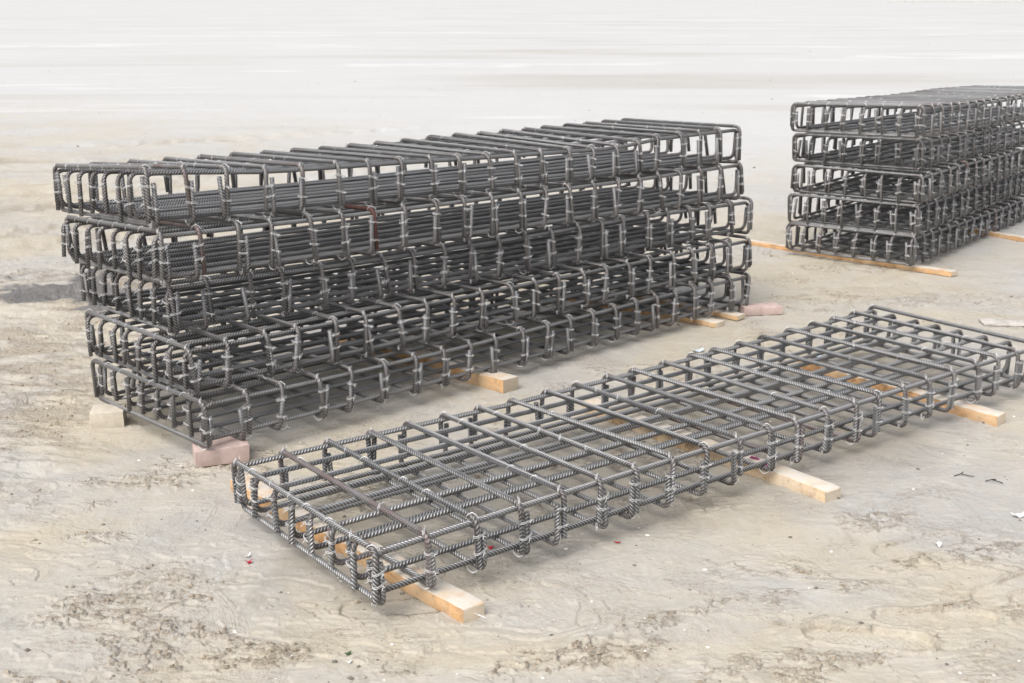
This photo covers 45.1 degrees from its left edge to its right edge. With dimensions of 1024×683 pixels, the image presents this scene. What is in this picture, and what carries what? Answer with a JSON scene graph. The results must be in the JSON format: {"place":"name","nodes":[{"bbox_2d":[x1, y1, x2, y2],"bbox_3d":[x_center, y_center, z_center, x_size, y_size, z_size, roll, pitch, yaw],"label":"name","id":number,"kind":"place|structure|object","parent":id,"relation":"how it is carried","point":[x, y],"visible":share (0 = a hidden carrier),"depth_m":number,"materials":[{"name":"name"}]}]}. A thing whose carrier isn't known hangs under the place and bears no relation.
{"place":"outdoors","nodes":[
{"label":"outdoors","id":0,"kind":"place"},
{"bbox_2d":[0,0,1023,682],"bbox_3d":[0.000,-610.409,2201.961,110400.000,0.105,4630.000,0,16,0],"label":"ground","id":1,"kind":"structure","parent":0,"point":[312,74],"depth_m":5.63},
{"bbox_2d":[89,403,126,428],"bbox_3d":[-1.804,0.333,5.522,0.147,0.076,0.136,-4,15,-11],"label":"concrete brick","id":2,"kind":"object","parent":1,"relation":"on","point":[106,416],"visible":1,"depth_m":5.46,"materials":[{"name":"beige concrete"}]},
{"bbox_2d":[192,434,248,467],"bbox_3d":[-1.207,0.450,5.108,0.225,0.072,0.166,-6,16,-21],"label":"concrete brick","id":3,"kind":"object","parent":1,"relation":"on","point":[227,450],"visible":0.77,"depth_m":5.04,"materials":[{"name":"concrete"}]},
{"bbox_2d":[230,474,486,623],"bbox_3d":[-0.572,0.693,4.268,0.093,0.053,1.467,-13,20,-40],"label":"timber batten","id":4,"kind":"object","parent":1,"relation":"on","point":[458,604],"visible":0.5,"depth_m":3.94,"materials":[{"name":"beige wood"}]},
{"bbox_2d":[231,304,1023,607],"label":"rebar cage","id":5,"kind":"object","parent":4,"relation":"on","point":[374,575],"visible":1,"depth_m":4.78,"materials":[{"name":"metal"}]},
{"bbox_2d":[339,330,517,392],"bbox_3d":[-0.478,0.088,6.415,1.323,0.070,0.107,15,21,42],"label":"timber batten","id":6,"kind":"object","parent":1,"relation":"on","point":[500,382],"visible":0.45,"depth_m":6.05,"materials":[{"name":"beige wood"}]},
{"bbox_2d":[90,256,752,449],"bbox_3d":[-0.228,-0.074,6.545,3.764,0.228,1.017,-14,20,-42],"label":"rebar cage","id":7,"kind":"object","parent":6,"relation":"on","point":[209,426],"visible":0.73,"depth_m":5.88,"materials":[{"name":"metal"}]},
{"bbox_2d":[84,221,752,395],"bbox_3d":[-0.264,-0.283,6.526,3.756,0.231,1.018,-13,18,-41],"label":"rebar cage","id":8,"kind":"object","parent":7,"relation":"on","point":[234,328],"visible":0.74,"depth_m":5.93,"materials":[{"name":"metal"}]},
{"bbox_2d":[79,187,753,335],"bbox_3d":[-0.295,-0.517,6.585,3.758,0.238,1.018,-12,17,-38],"label":"rebar cage","id":9,"kind":"object","parent":8,"relation":"on","point":[283,274],"visible":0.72,"depth_m":6.06,"materials":[{"name":"metal"}]},
{"bbox_2d":[59,160,743,283],"bbox_3d":[-0.343,-0.714,6.454,3.756,0.243,1.017,-13,17,-40],"label":"rebar cage","id":10,"kind":"object","parent":9,"relation":"on","point":[570,205],"visible":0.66,"depth_m":5.91,"materials":[{"name":"metal"}]},
{"bbox_2d":[52,118,742,228],"bbox_3d":[-0.363,-0.943,6.416,3.756,0.278,1.018,-12,17,-40],"label":"rebar cage","id":11,"kind":"object","parent":10,"relation":"on","point":[372,188],"visible":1,"depth_m":6.06,"materials":[{"name":"metal"}]},
{"bbox_2d":[0,240,1020,682],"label":"earth crumbs","id":12,"kind":"object","parent":1,"relation":"on","point":[358,600],"visible":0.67,"depth_m":3.78,"materials":[{"name":"brown soil"}]},
{"bbox_2d":[4,97,1019,680],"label":"pale chips","id":13,"kind":"object","parent":1,"relation":"on","point":[592,601],"visible":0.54,"depth_m":4.00,"materials":[{"name":"beige stone"}]},
{"bbox_2d":[7,90,1021,682],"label":"dark grit","id":14,"kind":"object","parent":1,"relation":"on","point":[499,572],"visible":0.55,"depth_m":3.97,"materials":[{"name":"grey gravel"}]},
{"bbox_2d":[567,299,723,327],"bbox_3d":[0.779,-0.192,7.488,1.101,0.034,0.097,12,19,36],"label":"timber batten","id":15,"kind":"object","parent":1,"relation":"on","point":[708,321],"visible":0.38,"depth_m":7.24,"materials":[{"name":"beige wood"}]},
{"bbox_2d":[592,285,744,320],"bbox_3d":[0.941,-0.247,7.685,1.136,0.034,0.087,14,21,40],"label":"timber batten","id":16,"kind":"object","parent":1,"relation":"on","point":[731,315],"visible":0.34,"depth_m":7.40,"materials":[{"name":"beige wood"}]},
{"bbox_2d":[583,398,840,502],"bbox_3d":[0.788,0.436,5.188,0.092,0.054,1.386,-12,20,-37],"label":"timber batten","id":17,"kind":"object","parent":1,"relation":"on","point":[804,483],"visible":0.43,"depth_m":4.86,"materials":[{"name":"wood"}]},
{"bbox_2d":[738,302,782,315],"bbox_3d":[1.505,-0.197,7.472,0.245,0.052,0.125,-3,16,-7],"label":"concrete brick","id":18,"kind":"object","parent":1,"relation":"on","point":[768,308],"visible":1,"depth_m":7.42,"materials":[{"name":"concrete"}]},
{"bbox_2d":[746,239,957,276],"bbox_3d":[2.430,-0.618,9.008,1.675,0.040,0.082,14,21,42],"label":"timber batten","id":19,"kind":"object","parent":1,"relation":"on","point":[926,269],"visible":0.76,"depth_m":8.83,"materials":[{"name":"beige wood"}]},
{"bbox_2d":[785,180,1023,265],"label":"rebar cage","id":20,"kind":"object","parent":19,"relation":"on","point":[1001,213],"visible":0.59,"depth_m":9.18,"materials":[{"name":"metal"}]},
{"bbox_2d":[787,154,1023,235],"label":"rebar cage","id":21,"kind":"object","parent":20,"relation":"on","point":[876,208],"visible":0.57,"depth_m":9.13,"materials":[{"name":"metal"}]},
{"bbox_2d":[790,128,1023,204],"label":"rebar cage","id":22,"kind":"object","parent":21,"relation":"on","point":[1010,165],"visible":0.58,"depth_m":9.02,"materials":[{"name":"metal"}]},
{"bbox_2d":[792,106,1023,169],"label":"rebar cage","id":23,"kind":"object","parent":22,"relation":"on","point":[886,152],"visible":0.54,"depth_m":9.08,"materials":[{"name":"metal"}]},
{"bbox_2d":[789,85,1023,138],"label":"rebar cage","id":24,"kind":"object","parent":23,"relation":"on","point":[943,110],"visible":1,"depth_m":9.11,"materials":[{"name":"metal"}]},
{"bbox_2d":[798,358,1005,426],"bbox_3d":[1.842,0.230,5.934,0.092,0.054,1.137,-12,19,-36],"label":"timber batten","id":25,"kind":"object","parent":1,"relation":"on","point":[987,415],"visible":0.51,"depth_m":5.66,"materials":[{"name":"beige wood"}]},
{"bbox_2d":[931,221,1023,241],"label":"timber batten","id":26,"kind":"object","parent":1,"relation":"on","point":[1019,238],"visible":0.38,"depth_m":9.80,"materials":[{"name":"beige wood"}]},
{"bbox_2d":[978,318,1023,326],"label":"stone slab","id":27,"kind":"object","parent":1,"relation":"on","point":[998,322],"depth_m":7.20,"materials":[{"name":"white stone"}]},
{"bbox_2d":[1010,512,1023,517],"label":"plastic scrap","id":28,"kind":"object","parent":1,"relation":"on","point":[1019,515],"visible":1,"depth_m":4.52,"materials":[{"name":"white plastic"}]},
{"bbox_2d":[885,1,1021,1],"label":"barrier","id":29,"kind":"object","parent":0,"point":[953,1],"visible":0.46,"depth_m":578.29,"materials":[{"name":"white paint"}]}
]}

